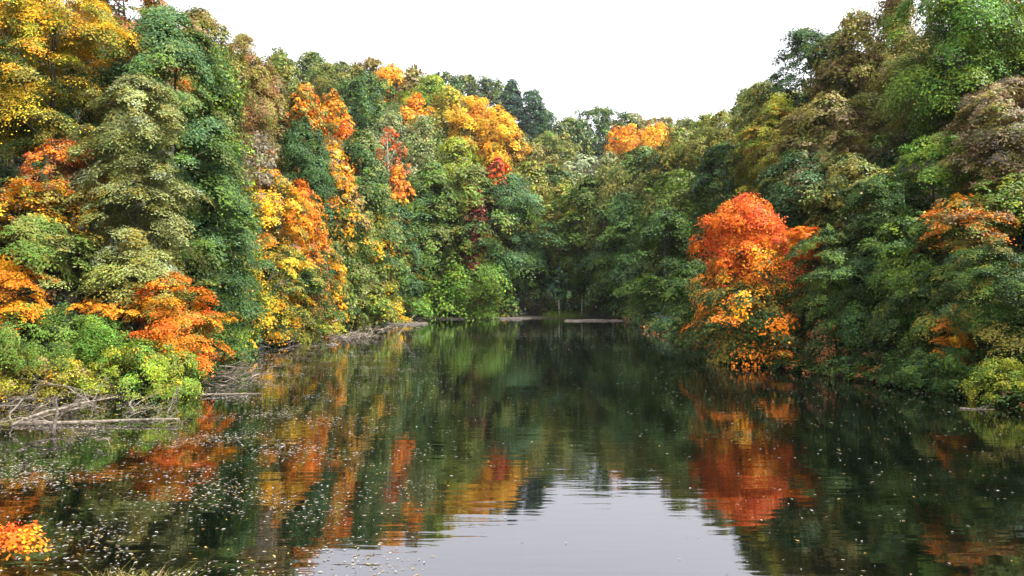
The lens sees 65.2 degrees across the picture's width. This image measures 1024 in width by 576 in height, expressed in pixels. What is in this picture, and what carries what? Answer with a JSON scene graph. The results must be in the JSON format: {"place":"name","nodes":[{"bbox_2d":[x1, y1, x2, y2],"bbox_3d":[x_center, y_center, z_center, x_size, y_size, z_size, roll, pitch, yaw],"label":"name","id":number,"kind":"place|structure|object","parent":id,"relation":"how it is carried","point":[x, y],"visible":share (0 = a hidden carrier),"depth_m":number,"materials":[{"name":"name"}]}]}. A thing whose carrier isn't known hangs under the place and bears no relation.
{"place":"outdoors","nodes":[
{"label":"outdoors","id":0,"kind":"place"},
{"bbox_2d":[0,318,1023,575],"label":"water","id":1,"kind":"structure","parent":0,"point":[640,492],"depth_m":26.45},
{"bbox_2d":[0,327,1013,567],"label":"floating leaves","id":2,"kind":"object","parent":1,"relation":"on","point":[259,458],"visible":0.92,"depth_m":27.77,"materials":[{"name":"beige plant"}]},
{"bbox_2d":[0,0,1023,404],"bbox_3d":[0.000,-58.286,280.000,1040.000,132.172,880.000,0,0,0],"label":"ground","id":3,"kind":"structure","parent":0,"point":[72,300],"depth_m":53.91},
{"bbox_2d":[0,520,54,564],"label":"maple sapling","id":4,"kind":"object","parent":3,"relation":"on","point":[20,538],"visible":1,"depth_m":14.52,"materials":[{"name":"orange plant"}]},
{"bbox_2d":[0,250,60,346],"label":"beech tree","id":5,"kind":"object","parent":3,"relation":"on","point":[8,277],"visible":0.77,"depth_m":45.36,"materials":[{"name":"orange plant"}]},
{"bbox_2d":[0,176,99,258],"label":"beech tree","id":6,"kind":"object","parent":3,"relation":"on","point":[30,188],"visible":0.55,"depth_m":49.50,"materials":[{"name":"orange plant"}]},
{"bbox_2d":[0,300,111,379],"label":"shrub","id":7,"kind":"object","parent":3,"relation":"on","point":[66,333],"visible":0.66,"depth_m":43.42,"materials":[{"name":"green plant"}]},
{"bbox_2d":[0,211,118,301],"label":"broadleaf tree","id":8,"kind":"object","parent":3,"relation":"on","point":[39,246],"visible":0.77,"depth_m":47.45,"materials":[{"name":"green plant"}]},
{"bbox_2d":[0,347,120,403],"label":"shrub","id":9,"kind":"object","parent":3,"relation":"on","point":[64,378],"visible":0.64,"depth_m":42.57,"materials":[{"name":"green plant"}]},
{"bbox_2d":[2,138,128,259],"bbox_3d":[-28.959,-5.409,51.707,8.004,8.581,6.708,0,0,0],"label":"maple tree","id":10,"kind":"object","parent":3,"relation":"on","point":[61,185],"visible":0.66,"depth_m":50.56,"materials":[{"name":"orange plant"}]},
{"bbox_2d":[0,0,160,237],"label":"maple tree","id":11,"kind":"object","parent":3,"relation":"on","point":[25,104],"visible":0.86,"depth_m":54.45,"materials":[{"name":"yellow plant"}]},
{"bbox_2d":[39,47,136,245],"bbox_3d":[-32.127,-10.213,61.157,8.487,16.516,8.312,0,0,0],"label":"broadleaf tree","id":12,"kind":"object","parent":3,"relation":"on","point":[107,82],"visible":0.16,"depth_m":59.69,"materials":[{"name":"green plant"}]},
{"bbox_2d":[47,313,139,372],"bbox_3d":[-23.879,3.256,46.345,5.390,3.639,4.600,0,0,0],"label":"shrub","id":13,"kind":"object","parent":3,"relation":"on","point":[103,339],"visible":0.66,"depth_m":45.12,"materials":[{"name":"green plant"}]},
{"bbox_2d":[65,293,164,327],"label":"beech sapling","id":14,"kind":"object","parent":3,"relation":"on","point":[111,313],"visible":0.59,"depth_m":47.59,"materials":[{"name":"orange plant"}]},
{"bbox_2d":[68,0,192,211],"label":"broadleaf tree","id":15,"kind":"object","parent":3,"relation":"on","point":[123,21],"visible":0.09,"depth_m":75.91,"materials":[{"name":"green plant"}]},
{"bbox_2d":[64,338,208,403],"bbox_3d":[-20.678,5.106,44.500,7.642,4.654,8.055,0,0,-24],"label":"shrub","id":16,"kind":"object","parent":3,"relation":"on","point":[144,350],"visible":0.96,"depth_m":43.57,"materials":[{"name":"green plant"}]},
{"bbox_2d":[58,72,228,338],"bbox_3d":[-23.918,-5.192,51.813,10.257,17.548,9.175,0,0,-41],"label":"alder tree","id":17,"kind":"object","parent":3,"relation":"on","point":[177,196],"visible":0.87,"depth_m":50.37,"materials":[{"name":"green plant"}]},
{"bbox_2d":[68,239,220,331],"bbox_3d":[-23.625,0.256,50.450,8.285,6.862,7.974,0,0,43],"label":"hornbeam tree","id":18,"kind":"object","parent":3,"relation":"on","point":[119,276],"visible":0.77,"depth_m":48.37,"materials":[{"name":"green plant"}]},
{"bbox_2d":[56,3,266,339],"bbox_3d":[-25.929,-8.239,59.002,13.765,25.511,15.209,0,0,-38],"label":"broadleaf tree","id":19,"kind":"object","parent":3,"relation":"on","point":[163,30],"visible":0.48,"depth_m":57.46,"materials":[{"name":"green plant"}]},
{"bbox_2d":[100,270,237,376],"bbox_3d":[-20.650,2.372,49.020,9.015,6.927,7.335,0,0,41],"label":"maple tree","id":20,"kind":"object","parent":3,"relation":"on","point":[163,326],"visible":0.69,"depth_m":47.57,"materials":[{"name":"orange plant"}]},
{"bbox_2d":[160,4,258,178],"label":"oak tree","id":21,"kind":"object","parent":3,"relation":"on","point":[202,19],"visible":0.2,"depth_m":96.01,"materials":[{"name":"green plant"}]},
{"bbox_2d":[169,41,270,358],"bbox_3d":[-24.387,-6.516,64.412,8.888,27.362,8.344,0,0,0],"label":"ash tree","id":22,"kind":"object","parent":3,"relation":"on","point":[226,105],"visible":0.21,"depth_m":64.36,"materials":[{"name":"green plant"}]},
{"bbox_2d":[168,161,277,367],"bbox_3d":[-22.104,-1.617,59.931,8.645,15.919,8.300,0,0,0],"label":"broadleaf tree","id":23,"kind":"object","parent":3,"relation":"on","point":[226,296],"visible":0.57,"depth_m":58.89,"materials":[{"name":"green plant"}]},
{"bbox_2d":[201,32,289,217],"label":"oak tree","id":24,"kind":"object","parent":3,"relation":"on","point":[263,121],"visible":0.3,"depth_m":104.78,"materials":[{"name":"green plant"}]},
{"bbox_2d":[229,130,299,346],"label":"bare tree","id":25,"kind":"object","parent":3,"relation":"on","point":[257,141],"visible":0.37,"depth_m":79.95,"materials":[{"name":"brown plant"}]},
{"bbox_2d":[240,70,299,217],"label":"broadleaf tree","id":26,"kind":"object","parent":3,"relation":"on","point":[282,126],"visible":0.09,"depth_m":120.72,"materials":[{"name":"brown plant"}]},
{"bbox_2d":[239,166,320,346],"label":"maple tree","id":27,"kind":"object","parent":3,"relation":"on","point":[283,330],"visible":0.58,"depth_m":80.49,"materials":[{"name":"yellow plant"}]},
{"bbox_2d":[266,47,312,143],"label":"broadleaf tree","id":28,"kind":"object","parent":3,"relation":"on","point":[284,65],"visible":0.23,"depth_m":139.85,"materials":[{"name":"green plant"}]},
{"bbox_2d":[272,179,334,337],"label":"maple tree","id":29,"kind":"object","parent":3,"relation":"on","point":[305,191],"visible":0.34,"depth_m":95.83,"materials":[{"name":"orange plant"}]},
{"bbox_2d":[262,115,346,321],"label":"broadleaf tree","id":30,"kind":"object","parent":3,"relation":"on","point":[301,154],"visible":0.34,"depth_m":104.35,"materials":[{"name":"green plant"}]},
{"bbox_2d":[263,245,346,343],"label":"broadleaf tree","id":31,"kind":"object","parent":3,"relation":"on","point":[312,280],"visible":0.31,"depth_m":87.89,"materials":[{"name":"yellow plant"}]},
{"bbox_2d":[279,83,332,182],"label":"maple tree","id":32,"kind":"object","parent":3,"relation":"on","point":[303,97],"visible":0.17,"depth_m":121.47,"materials":[{"name":"orange plant"}]},
{"bbox_2d":[314,87,356,146],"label":"maple tree","id":33,"kind":"object","parent":3,"relation":"on","point":[332,101],"visible":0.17,"depth_m":167.90,"materials":[{"name":"orange plant"}]},
{"bbox_2d":[289,60,384,138],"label":"broadleaf tree","id":34,"kind":"object","parent":3,"relation":"on","point":[333,73],"visible":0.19,"depth_m":251.72,"materials":[{"name":"green plant"}]},
{"bbox_2d":[299,188,386,328],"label":"broadleaf tree","id":35,"kind":"object","parent":3,"relation":"on","point":[362,286],"visible":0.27,"depth_m":112.38,"materials":[{"name":"green plant"}]},
{"bbox_2d":[310,135,379,329],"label":"maple tree","id":36,"kind":"object","parent":3,"relation":"on","point":[341,172],"visible":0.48,"depth_m":109.25,"materials":[{"name":"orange plant"}]},
{"bbox_2d":[325,69,402,162],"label":"broadleaf tree","id":37,"kind":"object","parent":3,"relation":"on","point":[359,85],"visible":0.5,"depth_m":239.19,"materials":[{"name":"green plant"}]},
{"bbox_2d":[331,127,410,327],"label":"broadleaf tree","id":38,"kind":"object","parent":3,"relation":"on","point":[360,146],"visible":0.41,"depth_m":121.81,"materials":[{"name":"green plant"}]},
{"bbox_2d":[356,205,404,320],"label":"broadleaf tree","id":39,"kind":"object","parent":3,"relation":"on","point":[389,285],"visible":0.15,"depth_m":122.87,"materials":[{"name":"yellow plant"}]},
{"bbox_2d":[361,102,424,191],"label":"ash tree","id":40,"kind":"object","parent":3,"relation":"on","point":[393,119],"visible":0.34,"depth_m":195.71,"materials":[{"name":"green plant"}]},
{"bbox_2d":[378,194,424,321],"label":"broadleaf tree","id":41,"kind":"object","parent":3,"relation":"on","point":[413,288],"visible":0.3,"depth_m":136.80,"materials":[{"name":"green plant"}]},
{"bbox_2d":[382,163,421,317],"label":"maple tree","id":42,"kind":"object","parent":3,"relation":"on","point":[399,188],"visible":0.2,"depth_m":154.07,"materials":[{"name":"orange plant"}]},
{"bbox_2d":[392,109,457,235],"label":"ash tree","id":43,"kind":"object","parent":3,"relation":"on","point":[421,127],"visible":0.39,"depth_m":193.17,"materials":[{"name":"green plant"}]},
{"bbox_2d":[396,179,456,316],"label":"broadleaf tree","id":44,"kind":"object","parent":3,"relation":"on","point":[420,201],"visible":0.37,"depth_m":155.79,"materials":[{"name":"green plant"}]},
{"bbox_2d":[389,159,478,313],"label":"broadleaf tree","id":45,"kind":"object","parent":3,"relation":"on","point":[433,171],"visible":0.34,"depth_m":158.19,"materials":[{"name":"green plant"}]},
{"bbox_2d":[425,84,476,155],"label":"broadleaf tree","id":46,"kind":"object","parent":3,"relation":"on","point":[449,98],"visible":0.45,"depth_m":239.77,"materials":[{"name":"yellow plant"}]},
{"bbox_2d":[425,133,483,230],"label":"broadleaf tree","id":47,"kind":"object","parent":3,"relation":"on","point":[457,144],"visible":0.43,"depth_m":183.62,"materials":[{"name":"green plant"}]},
{"bbox_2d":[405,255,521,320],"bbox_3d":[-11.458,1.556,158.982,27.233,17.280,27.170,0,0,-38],"label":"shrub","id":48,"kind":"object","parent":3,"relation":"on","point":[489,279],"visible":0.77,"depth_m":153.37,"materials":[{"name":"green plant"}]},
{"bbox_2d":[423,163,523,316],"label":"broadleaf tree","id":49,"kind":"object","parent":3,"relation":"on","point":[471,172],"visible":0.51,"depth_m":158.38,"materials":[{"name":"green plant"}]},
{"bbox_2d":[442,95,508,172],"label":"maple tree","id":50,"kind":"object","parent":3,"relation":"on","point":[470,120],"visible":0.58,"depth_m":236.91,"materials":[{"name":"orange plant"}]},
{"bbox_2d":[457,188,507,315],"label":"beech tree","id":51,"kind":"object","parent":3,"relation":"on","point":[478,209],"visible":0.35,"depth_m":157.67,"materials":[{"name":"green plant"}]},
{"bbox_2d":[474,156,520,304],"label":"maple tree","id":52,"kind":"object","parent":3,"relation":"on","point":[499,165],"visible":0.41,"depth_m":162.55,"materials":[{"name":"red plant"}]},
{"bbox_2d":[468,109,531,182],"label":"maple tree","id":53,"kind":"object","parent":3,"relation":"on","point":[502,131],"visible":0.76,"depth_m":232.40,"materials":[{"name":"orange plant"}]},
{"bbox_2d":[194,321,819,367],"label":"undergrowth","id":54,"kind":"object","parent":3,"relation":"on","point":[669,337],"visible":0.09,"depth_m":65.52,"materials":[{"name":"green plant"}]},
{"bbox_2d":[0,76,1023,397],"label":"undergrowth","id":55,"kind":"object","parent":3,"relation":"on","point":[8,168],"visible":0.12,"depth_m":52.78,"materials":[{"name":"green plant"}]},
{"bbox_2d":[456,173,569,303],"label":"broadleaf tree","id":56,"kind":"object","parent":3,"relation":"on","point":[526,204],"visible":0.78,"depth_m":159.20,"materials":[{"name":"green plant"}]},
{"bbox_2d":[98,44,938,320],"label":"undergrowth","id":57,"kind":"object","parent":3,"relation":"on","point":[508,309],"visible":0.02,"depth_m":171.95,"materials":[{"name":"green plant"}]},
{"bbox_2d":[23,54,1023,357],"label":"undergrowth","id":58,"kind":"object","parent":3,"relation":"on","point":[893,158],"visible":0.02,"depth_m":81.31,"materials":[{"name":"green plant"}]},
{"bbox_2d":[510,89,552,156],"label":"broadleaf tree","id":59,"kind":"object","parent":3,"relation":"on","point":[535,107],"visible":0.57,"depth_m":338.83,"materials":[{"name":"green plant"}]},
{"bbox_2d":[508,156,557,251],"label":"broadleaf tree","id":60,"kind":"object","parent":3,"relation":"on","point":[528,168],"visible":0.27,"depth_m":186.63,"materials":[{"name":"green plant"}]},
{"bbox_2d":[504,161,592,280],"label":"broadleaf tree","id":61,"kind":"object","parent":3,"relation":"on","point":[551,173],"visible":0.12,"depth_m":192.05,"materials":[{"name":"green plant"}]},
{"bbox_2d":[524,128,585,186],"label":"broadleaf tree","id":62,"kind":"object","parent":3,"relation":"on","point":[547,136],"visible":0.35,"depth_m":304.97,"materials":[{"name":"green plant"}]},
{"bbox_2d":[530,180,603,313],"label":"broadleaf tree","id":63,"kind":"object","parent":3,"relation":"on","point":[559,190],"visible":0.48,"depth_m":170.04,"materials":[{"name":"green plant"}]},
{"bbox_2d":[552,115,595,166],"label":"broadleaf tree","id":64,"kind":"object","parent":3,"relation":"on","point":[578,135],"visible":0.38,"depth_m":366.40,"materials":[{"name":"green plant"}]},
{"bbox_2d":[549,175,631,315],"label":"broadleaf tree","id":65,"kind":"object","parent":3,"relation":"on","point":[591,198],"visible":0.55,"depth_m":163.25,"materials":[{"name":"green plant"}]},
{"bbox_2d":[171,332,1023,409],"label":"undergrowth","id":66,"kind":"object","parent":3,"relation":"on","point":[874,372],"visible":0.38,"depth_m":51.18,"materials":[{"name":"green plant"}]},
{"bbox_2d":[563,105,641,156],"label":"broadleaf tree","id":67,"kind":"object","parent":3,"relation":"on","point":[603,129],"visible":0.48,"depth_m":391.40,"materials":[{"name":"green plant"}]},
{"bbox_2d":[577,158,655,283],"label":"broadleaf tree","id":68,"kind":"object","parent":3,"relation":"on","point":[606,189],"visible":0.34,"depth_m":157.36,"materials":[{"name":"green plant"}]},
{"bbox_2d":[568,191,667,317],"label":"broadleaf tree","id":69,"kind":"object","parent":3,"relation":"on","point":[617,276],"visible":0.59,"depth_m":151.60,"materials":[{"name":"green plant"}]},
{"bbox_2d":[593,142,675,281],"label":"broadleaf tree","id":70,"kind":"object","parent":3,"relation":"on","point":[639,160],"visible":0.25,"depth_m":156.32,"materials":[{"name":"green plant"}]},
{"bbox_2d":[604,124,664,167],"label":"maple tree","id":71,"kind":"object","parent":3,"relation":"on","point":[628,144],"visible":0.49,"depth_m":292.19,"materials":[{"name":"orange plant"}]},
{"bbox_2d":[614,205,712,322],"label":"broadleaf tree","id":72,"kind":"object","parent":3,"relation":"on","point":[649,234],"visible":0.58,"depth_m":119.35,"materials":[{"name":"green plant"}]},
{"bbox_2d":[630,125,715,258],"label":"broadleaf tree","id":73,"kind":"object","parent":3,"relation":"on","point":[674,147],"visible":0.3,"depth_m":150.42,"materials":[{"name":"green plant"}]},
{"bbox_2d":[626,167,725,281],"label":"broadleaf tree","id":74,"kind":"object","parent":3,"relation":"on","point":[671,194],"visible":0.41,"depth_m":130.95,"materials":[{"name":"green plant"}]},
{"bbox_2d":[644,257,728,346],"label":"broadleaf tree","id":75,"kind":"object","parent":3,"relation":"on","point":[675,283],"visible":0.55,"depth_m":82.25,"materials":[{"name":"green plant"}]},
{"bbox_2d":[680,108,754,215],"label":"broadleaf tree","id":76,"kind":"object","parent":3,"relation":"on","point":[714,134],"visible":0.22,"depth_m":143.93,"materials":[{"name":"green plant"}]},
{"bbox_2d":[687,138,762,250],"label":"broadleaf tree","id":77,"kind":"object","parent":3,"relation":"on","point":[704,178],"visible":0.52,"depth_m":126.02,"materials":[{"name":"green plant"}]},
{"bbox_2d":[677,281,822,367],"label":"maple tree","id":78,"kind":"object","parent":3,"relation":"on","point":[741,299],"visible":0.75,"depth_m":62.41,"materials":[{"name":"orange plant"}]},
{"bbox_2d":[684,190,829,361],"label":"red maple","id":79,"kind":"object","parent":3,"relation":"on","point":[742,212],"visible":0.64,"depth_m":65.62,"materials":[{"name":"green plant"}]},
{"bbox_2d":[722,79,797,199],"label":"broadleaf tree","id":80,"kind":"object","parent":3,"relation":"on","point":[752,97],"visible":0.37,"depth_m":119.58,"materials":[{"name":"green plant"}]},
{"bbox_2d":[730,92,828,199],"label":"broadleaf tree","id":81,"kind":"object","parent":3,"relation":"on","point":[774,111],"visible":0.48,"depth_m":106.71,"materials":[{"name":"green plant"}]},
{"bbox_2d":[771,226,824,336],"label":"maple sapling","id":82,"kind":"object","parent":3,"relation":"on","point":[801,232],"visible":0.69,"depth_m":63.02,"materials":[{"name":"orange plant"}]},
{"bbox_2d":[741,148,857,272],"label":"broadleaf tree","id":83,"kind":"object","parent":3,"relation":"on","point":[783,204],"visible":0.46,"depth_m":73.91,"materials":[{"name":"green plant"}]},
{"bbox_2d":[759,26,847,154],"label":"broadleaf tree","id":84,"kind":"object","parent":3,"relation":"on","point":[805,35],"visible":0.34,"depth_m":109.82,"materials":[{"name":"green plant"}]},
{"bbox_2d":[780,223,869,334],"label":"broadleaf tree","id":85,"kind":"object","parent":3,"relation":"on","point":[835,254],"visible":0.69,"depth_m":59.31,"materials":[{"name":"green plant"}]},
{"bbox_2d":[792,30,860,163],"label":"broadleaf tree","id":86,"kind":"object","parent":3,"relation":"on","point":[830,59],"visible":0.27,"depth_m":101.95,"materials":[{"name":"green plant"}]},
{"bbox_2d":[795,313,862,372],"bbox_3d":[22.761,4.373,57.924,4.749,5.078,5.198,0,0,-25],"label":"shrub","id":87,"kind":"object","parent":3,"relation":"on","point":[822,344],"visible":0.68,"depth_m":56.75,"materials":[{"name":"green plant"}]},
{"bbox_2d":[766,90,904,210],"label":"broadleaf tree","id":88,"kind":"object","parent":3,"relation":"on","point":[832,106],"visible":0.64,"depth_m":84.31,"materials":[{"name":"green plant"}]},
{"bbox_2d":[796,151,895,244],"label":"broadleaf tree","id":89,"kind":"object","parent":3,"relation":"on","point":[834,179],"visible":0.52,"depth_m":70.61,"materials":[{"name":"green plant"}]},
{"bbox_2d":[806,5,893,155],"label":"oak tree","id":90,"kind":"object","parent":3,"relation":"on","point":[858,69],"visible":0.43,"depth_m":97.07,"materials":[{"name":"green plant"}]},
{"bbox_2d":[804,252,924,354],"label":"broadleaf tree","id":91,"kind":"object","parent":3,"relation":"on","point":[852,323],"visible":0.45,"depth_m":55.20,"materials":[{"name":"green plant"}]},
{"bbox_2d":[828,172,943,270],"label":"broadleaf tree","id":92,"kind":"object","parent":3,"relation":"on","point":[873,220],"visible":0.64,"depth_m":60.32,"materials":[{"name":"green plant"}]},
{"bbox_2d":[854,0,940,120],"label":"broadleaf tree","id":93,"kind":"object","parent":3,"relation":"on","point":[880,45],"visible":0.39,"depth_m":94.22,"materials":[{"name":"green plant"}]},
{"bbox_2d":[862,297,940,375],"bbox_3d":[26.120,4.081,52.725,6.540,7.231,6.439,0,0,-37],"label":"shrub","id":94,"kind":"object","parent":3,"relation":"on","point":[892,322],"visible":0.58,"depth_m":51.58,"materials":[{"name":"green plant"}]},
{"bbox_2d":[844,51,971,160],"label":"broadleaf tree","id":95,"kind":"object","parent":3,"relation":"on","point":[896,127],"visible":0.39,"depth_m":81.24,"materials":[{"name":"green plant"}]},
{"bbox_2d":[854,209,964,314],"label":"broadleaf tree","id":96,"kind":"object","parent":3,"relation":"on","point":[890,279],"visible":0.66,"depth_m":53.04,"materials":[{"name":"green plant"}]},
{"bbox_2d":[857,132,992,235],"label":"broadleaf tree","id":97,"kind":"object","parent":3,"relation":"on","point":[924,152],"visible":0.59,"depth_m":59.53,"materials":[{"name":"green plant"}]},
{"bbox_2d":[877,341,987,395],"bbox_3d":[25.185,5.310,47.237,6.641,4.366,6.721,0,0,0],"label":"shrub","id":98,"kind":"object","parent":3,"relation":"on","point":[918,361],"visible":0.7,"depth_m":46.40,"materials":[{"name":"green plant"}]},
{"bbox_2d":[885,264,1000,351],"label":"broadleaf tree","id":99,"kind":"object","parent":3,"relation":"on","point":[943,292],"visible":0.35,"depth_m":49.76,"materials":[{"name":"green plant"}]},
{"bbox_2d":[877,0,1023,139],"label":"broadleaf tree","id":100,"kind":"object","parent":3,"relation":"on","point":[967,36],"visible":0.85,"depth_m":73.53,"materials":[{"name":"green plant"}]},
{"bbox_2d":[905,192,1023,302],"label":"maple tree","id":101,"kind":"object","parent":3,"relation":"on","point":[966,213],"visible":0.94,"depth_m":50.68,"materials":[{"name":"orange plant"}]},
{"bbox_2d":[924,235,1023,359],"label":"broadleaf tree","id":102,"kind":"object","parent":3,"relation":"on","point":[992,273],"visible":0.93,"depth_m":45.18,"materials":[{"name":"green plant"}]},
{"bbox_2d":[930,82,1023,208],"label":"broadleaf tree","id":103,"kind":"object","parent":3,"relation":"on","point":[977,138],"visible":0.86,"depth_m":54.77,"materials":[{"name":"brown plant"}]},
{"bbox_2d":[958,172,1023,250],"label":"broadleaf tree","id":104,"kind":"object","parent":3,"relation":"on","point":[1010,189],"visible":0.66,"depth_m":51.62,"materials":[{"name":"green plant"}]},
{"bbox_2d":[959,355,1023,404],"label":"shrub","id":105,"kind":"object","parent":3,"relation":"on","point":[999,364],"visible":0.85,"depth_m":42.01,"materials":[{"name":"green plant"}]},
{"bbox_2d":[57,0,1021,157],"label":"sky","id":106,"kind":"structure","parent":0,"point":[675,59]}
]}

